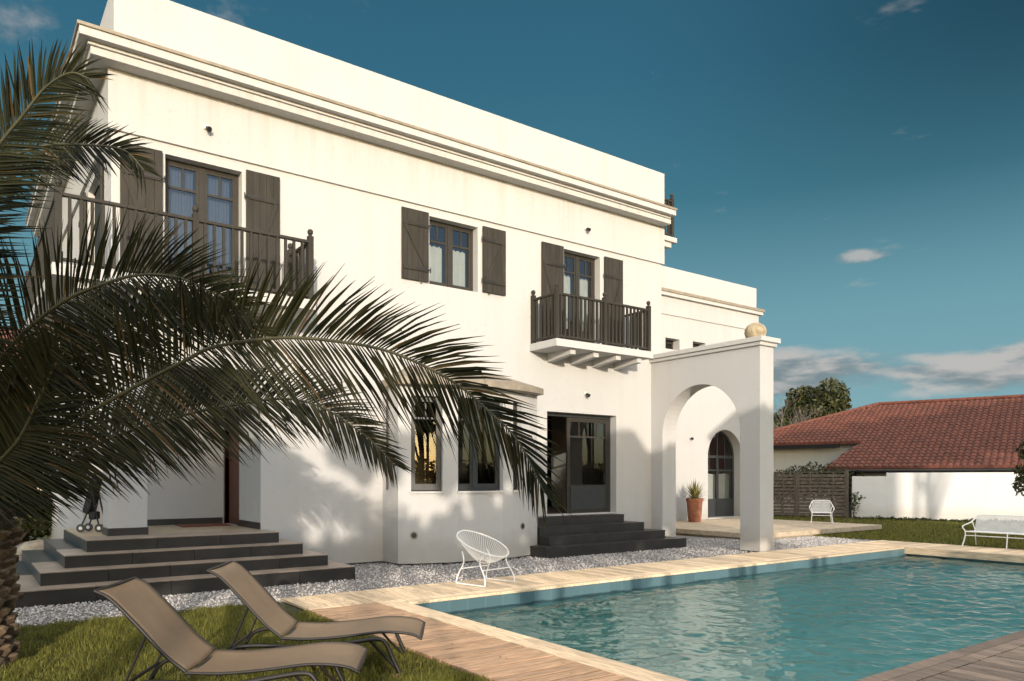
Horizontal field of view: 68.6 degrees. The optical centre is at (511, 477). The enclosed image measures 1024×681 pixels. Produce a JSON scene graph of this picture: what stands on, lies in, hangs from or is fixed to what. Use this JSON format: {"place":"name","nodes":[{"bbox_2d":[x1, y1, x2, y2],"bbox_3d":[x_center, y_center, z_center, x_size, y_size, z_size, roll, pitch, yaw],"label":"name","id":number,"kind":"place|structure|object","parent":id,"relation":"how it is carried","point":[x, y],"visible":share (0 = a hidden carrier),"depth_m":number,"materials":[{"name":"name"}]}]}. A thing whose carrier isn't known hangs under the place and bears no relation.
{"place":"outdoors","nodes":[
{"label":"outdoors","id":0,"kind":"place"},
{"bbox_2d":[0,328,45,490],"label":"distant house","id":1,"kind":"structure","parent":0,"point":[17,353],"depth_m":37.87,"materials":[{"name":"red ceramic"}]},
{"bbox_2d":[0,602,496,680],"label":"grass","id":2,"kind":"structure","parent":0,"point":[84,630],"depth_m":7.09,"materials":[{"name":"green plant"}]},
{"bbox_2d":[14,512,793,610],"bbox_3d":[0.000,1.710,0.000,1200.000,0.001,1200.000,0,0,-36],"label":"ground","id":3,"kind":"structure","parent":0,"point":[45,537],"depth_m":21.02,"materials":[{"name":"brown soil"}]},
{"bbox_2d":[773,414,812,428],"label":"bushy tree","id":4,"kind":"object","parent":3,"relation":"on","point":[778,424],"visible":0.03,"depth_m":45.55,"materials":[{"name":"green plant"}]},
{"bbox_2d":[773,387,818,428],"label":"bare tree","id":5,"kind":"object","parent":3,"relation":"on","point":[782,420],"visible":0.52,"depth_m":44.01,"materials":[{"name":"plant"}]},
{"bbox_2d":[773,377,851,426],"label":"evergreen tree","id":6,"kind":"object","parent":3,"relation":"on","point":[827,400],"visible":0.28,"depth_m":45.90,"materials":[{"name":"green plant"}]},
{"bbox_2d":[773,394,1023,515],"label":"neighbour house","id":7,"kind":"structure","parent":3,"relation":"on","point":[977,434],"depth_m":33.89,"materials":[{"name":"red tile"}]},
{"bbox_2d":[15,535,870,626],"bbox_3d":[-3.936,1.695,18.245,24.300,0.001,13.950,0,0,-36],"label":"gravel bed","id":8,"kind":"object","parent":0,"point":[321,587],"visible":0.14,"depth_m":13.52,"materials":[{"name":"grey gravel"}]},
{"bbox_2d":[3,495,51,541],"bbox_3d":[-12.877,0.844,19.518,2.266,1.988,2.098,0,0,-36],"label":"garden bush","id":9,"kind":"object","parent":8,"relation":"on","point":[34,532],"visible":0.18,"depth_m":19.66,"materials":[{"name":"green plant"}]},
{"bbox_2d":[17,539,42,558],"bbox_3d":[-9.623,1.509,15.210,0.716,0.517,0.595,0,0,-36],"label":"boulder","id":10,"kind":"object","parent":8,"relation":"on","point":[34,545],"visible":0.33,"depth_m":15.02,"materials":[{"name":"beige stone"}]},
{"bbox_2d":[14,0,780,608],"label":"white villa","id":11,"kind":"object","parent":8,"relation":"on","point":[636,370],"visible":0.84,"depth_m":14.88,"materials":[{"name":"paint"}]},
{"bbox_2d":[76,473,102,531],"bbox_3d":[-7.170,0.426,12.858,0.440,1.008,0.296,0,0,-4],"label":"stroller","id":12,"kind":"object","parent":11,"relation":"on","point":[92,512],"visible":0.75,"depth_m":12.75,"materials":[{"name":"black fabric"}]},
{"bbox_2d":[165,158,238,288],"bbox_3d":[-5.412,-4.215,13.040,1.250,2.330,0.162,0,0,-36],"label":"balcony door","id":13,"kind":"structure","parent":11,"relation":"in","point":[212,199],"depth_m":13.02,"materials":[{"name":"beige paint"}]},
{"bbox_2d":[175,523,230,526],"bbox_3d":[-5.966,0.920,14.484,0.870,0.020,0.700,0,0,-36],"label":"doormat","id":14,"kind":"object","parent":11,"relation":"on","point":[201,525],"visible":1,"depth_m":14.39,"materials":[{"name":"brown fabric"}]},
{"bbox_2d":[224,407,238,524],"bbox_3d":[-5.502,-0.240,14.875,0.138,2.340,1.020,0,0,-36],"label":"porch door","id":15,"kind":"structure","parent":11,"relation":"in","point":[233,470],"depth_m":15.02,"materials":[{"name":"red wood"}]},
{"bbox_2d":[411,450,438,490],"bbox_3d":[-1.803,0.160,15.220,0.838,1.420,1.081,0,0,7],"label":"window","id":16,"kind":"structure","parent":11,"relation":"in","point":[425,466],"depth_m":14.95,"materials":[{"name":"yellow glass"}]},
{"bbox_2d":[411,396,440,489],"bbox_3d":[-1.682,-0.660,14.576,0.614,1.820,0.060,0,0,-17],"label":"bay window","id":17,"kind":"structure","parent":11,"relation":"in","point":[437,486],"depth_m":14.57,"materials":[{"name":"paint"}]},
{"bbox_2d":[429,220,472,290],"bbox_3d":[-1.374,-4.690,16.014,1.200,1.400,0.162,0,0,-36],"label":"window","id":18,"kind":"structure","parent":11,"relation":"in","point":[454,262],"depth_m":15.98,"materials":[{"name":"beige paint"}]},
{"bbox_2d":[458,398,499,489],"bbox_3d":[-0.704,-0.660,15.090,1.081,1.820,0.078,0,0,-36],"label":"bay window","id":19,"kind":"structure","parent":11,"relation":"in","point":[473,484],"depth_m":15.02,"materials":[{"name":"paint"}]},
{"bbox_2d":[513,402,516,488],"bbox_3d":[-0.004,-0.660,15.707,0.060,1.820,0.290,0,0,39],"label":"bay window","id":20,"kind":"structure","parent":11,"relation":"in","point":[514,407],"depth_m":15.76,"materials":[{"name":"paint"}]},
{"bbox_2d":[547,412,609,512],"bbox_3d":[1.559,-0.330,18.145,2.210,2.400,0.068,0,0,-36],"label":"patio door","id":21,"kind":"structure","parent":11,"relation":"in","point":[579,498],"depth_m":18.32,"materials":[{"name":"paint"}]},
{"bbox_2d":[564,252,594,342],"bbox_3d":[1.529,-4.210,18.152,1.150,2.320,0.162,0,0,-36],"label":"balcony door","id":22,"kind":"structure","parent":11,"relation":"in","point":[580,287],"depth_m":18.15,"materials":[{"name":"beige paint"}]},
{"bbox_2d":[665,340,672,348],"bbox_3d":[5.359,-4.620,26.214,0.720,0.380,0.060,0,0,-36],"label":"small window","id":23,"kind":"structure","parent":11,"relation":"in","point":[670,342],"depth_m":26.34,"materials":[{"name":"black paint"}]},
{"bbox_2d":[707,431,739,518],"bbox_3d":[7.723,-0.125,27.836,2.070,3.251,0.527,0,0,-36],"label":"arched door","id":24,"kind":"structure","parent":11,"relation":"in","point":[718,508],"depth_m":28.10,"materials":[{"name":"paint"}]},
{"bbox_2d":[744,323,766,337],"bbox_3d":[5.547,-3.332,17.088,0.490,0.380,0.490,0,0,-36],"label":"stone ball","id":25,"kind":"object","parent":11,"relation":"on","point":[754,329],"visible":0.7,"depth_m":16.90,"materials":[{"name":"beige stone"}]},
{"bbox_2d":[0,515,1022,680],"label":"lawn soil","id":26,"kind":"structure","parent":0,"point":[293,610],"depth_m":7.18,"materials":[{"name":"brown soil"}]},
{"bbox_2d":[93,576,368,680],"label":"sun lounger","id":27,"kind":"object","parent":26,"relation":"on","point":[152,615],"visible":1,"depth_m":5.50,"materials":[{"name":"fabric"}]},
{"bbox_2d":[0,38,572,669],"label":"palm tree","id":28,"kind":"object","parent":26,"relation":"on","point":[42,368],"visible":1,"depth_m":5.92,"materials":[{"name":"green plant"}]},
{"bbox_2d":[206,560,425,677],"bbox_3d":[-1.680,1.216,6.657,1.794,0.905,0.766,0,0,-4],"label":"sun lounger","id":29,"kind":"object","parent":26,"relation":"on","point":[253,595],"visible":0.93,"depth_m":6.60,"materials":[{"name":"fabric"}]},
{"bbox_2d":[19,552,715,678],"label":"fallen leaves","id":30,"kind":"object","parent":26,"relation":"on","point":[346,615],"visible":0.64,"depth_m":7.34,"materials":[{"name":"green plant"}]},
{"bbox_2d":[676,520,881,539],"bbox_3d":[7.494,1.601,23.999,6.550,0.198,5.400,0,0,-36],"label":"terrace edge","id":31,"kind":"object","parent":26,"relation":"on","point":[713,534],"visible":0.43,"depth_m":21.45,"materials":[{"name":"brown stone"}]},
{"bbox_2d":[676,518,874,532],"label":"terrace","id":32,"kind":"structure","parent":31,"relation":"on","point":[727,525],"depth_m":23.45,"materials":[{"name":"beige stone"}]},
{"bbox_2d":[683,478,709,521],"bbox_3d":[6.200,0.744,25.363,1.391,1.512,1.332,0,0,-9],"label":"potted plant","id":33,"kind":"object","parent":32,"relation":"on","point":[694,500],"visible":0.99,"depth_m":25.17,"materials":[{"name":"green plant"}]},
{"bbox_2d":[809,500,833,523],"bbox_3d":[10.116,1.117,24.509,0.778,0.753,0.716,0,0,21],"label":"armchair","id":34,"kind":"object","parent":32,"relation":"on","point":[822,505],"visible":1,"depth_m":24.71,"materials":[{"name":"white paint"}]},
{"bbox_2d":[773,470,848,518],"bbox_3d":[12.001,0.700,31.597,3.994,2.000,0.100,0,0,29],"label":"wooden fence","id":35,"kind":"object","parent":26,"relation":"on","point":[796,489],"visible":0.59,"depth_m":31.34,"materials":[{"name":"brown wood"}]},
{"bbox_2d":[773,461,864,516],"bbox_3d":[12.511,0.492,32.878,5.677,2.435,1.602,0,0,26],"label":"hedge","id":36,"kind":"object","parent":26,"relation":"on","point":[802,468],"visible":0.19,"depth_m":32.32,"materials":[{"name":"plant"}]},
{"bbox_2d":[849,492,865,518],"bbox_3d":[13.925,1.129,30.218,0.299,1.165,0.670,0,0,-36],"label":"climbing plant","id":37,"kind":"object","parent":26,"relation":"on","point":[855,502],"visible":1,"depth_m":30.30,"materials":[{"name":"green plant"}]},
{"bbox_2d":[773,515,1023,549],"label":"grass","id":38,"kind":"structure","parent":26,"relation":"on","point":[923,530],"depth_m":22.23,"materials":[{"name":"green plant"}]},
{"bbox_2d":[845,515,1022,523],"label":"weeds","id":39,"kind":"object","parent":26,"relation":"on","point":[923,519],"visible":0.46,"depth_m":28.87,"materials":[{"name":"green plant"}]},
{"bbox_2d":[852,472,1023,520],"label":"boundary wall","id":40,"kind":"structure","parent":26,"relation":"on","point":[956,495],"depth_m":28.73,"materials":[{"name":"white paint"}]},
{"bbox_2d":[1011,440,1023,495],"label":"shrub","id":41,"kind":"object","parent":26,"relation":"on","point":[1019,480],"visible":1,"depth_m":22.68,"materials":[{"name":"green plant"}]},
{"bbox_2d":[0,0,1023,414],"label":"sky","id":42,"kind":"structure","parent":0,"point":[857,166],"materials":[{"name":"blue"}]},
{"bbox_2d":[398,549,897,678],"bbox_3d":[6.884,1.690,10.130,16.100,0.001,12.150,0,0,-36],"label":"deck bedding","id":43,"kind":"object","parent":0,"point":[590,584],"visible":0.11,"depth_m":11.52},
{"bbox_2d":[308,603,637,680],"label":"brown deck","id":44,"kind":"structure","parent":43,"relation":"on","point":[473,652],"depth_m":7.04,"materials":[{"name":"brown wood"}]},
{"bbox_2d":[280,540,1023,680],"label":"pool deck","id":45,"kind":"structure","parent":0,"point":[405,598],"depth_m":11.67,"materials":[{"name":"brown stone"}]},
{"bbox_2d":[456,530,514,586],"bbox_3d":[-0.450,1.241,11.713,0.881,0.809,0.760,0,0,42],"label":"lounge chair","id":46,"kind":"object","parent":45,"relation":"on","point":[489,559],"visible":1,"depth_m":11.75,"materials":[{"name":"white paint"}]},
{"bbox_2d":[962,514,1023,548],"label":"garden bench","id":47,"kind":"object","parent":45,"relation":"on","point":[988,520],"visible":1,"depth_m":17.76,"materials":[{"name":"white paint"}]},
{"bbox_2d":[445,555,1023,680],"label":"pool water","id":48,"kind":"structure","parent":0,"point":[852,621],"depth_m":9.75,"materials":[{"name":"blue liquid"}]},
{"bbox_2d":[855,630,1023,680],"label":"grey deck","id":49,"kind":"structure","parent":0,"point":[999,658],"depth_m":6.57,"materials":[{"name":"brown wood"}]},
{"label":"pool basin","id":50,"kind":"structure","parent":0,"visible":0},
{"bbox_2d":[415,549,1023,612],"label":"pool waterline","id":51,"kind":"object","parent":50,"relation":"attached to","point":[487,601],"visible":0.3,"depth_m":12.54,"materials":[{"name":"tile"}]}
]}

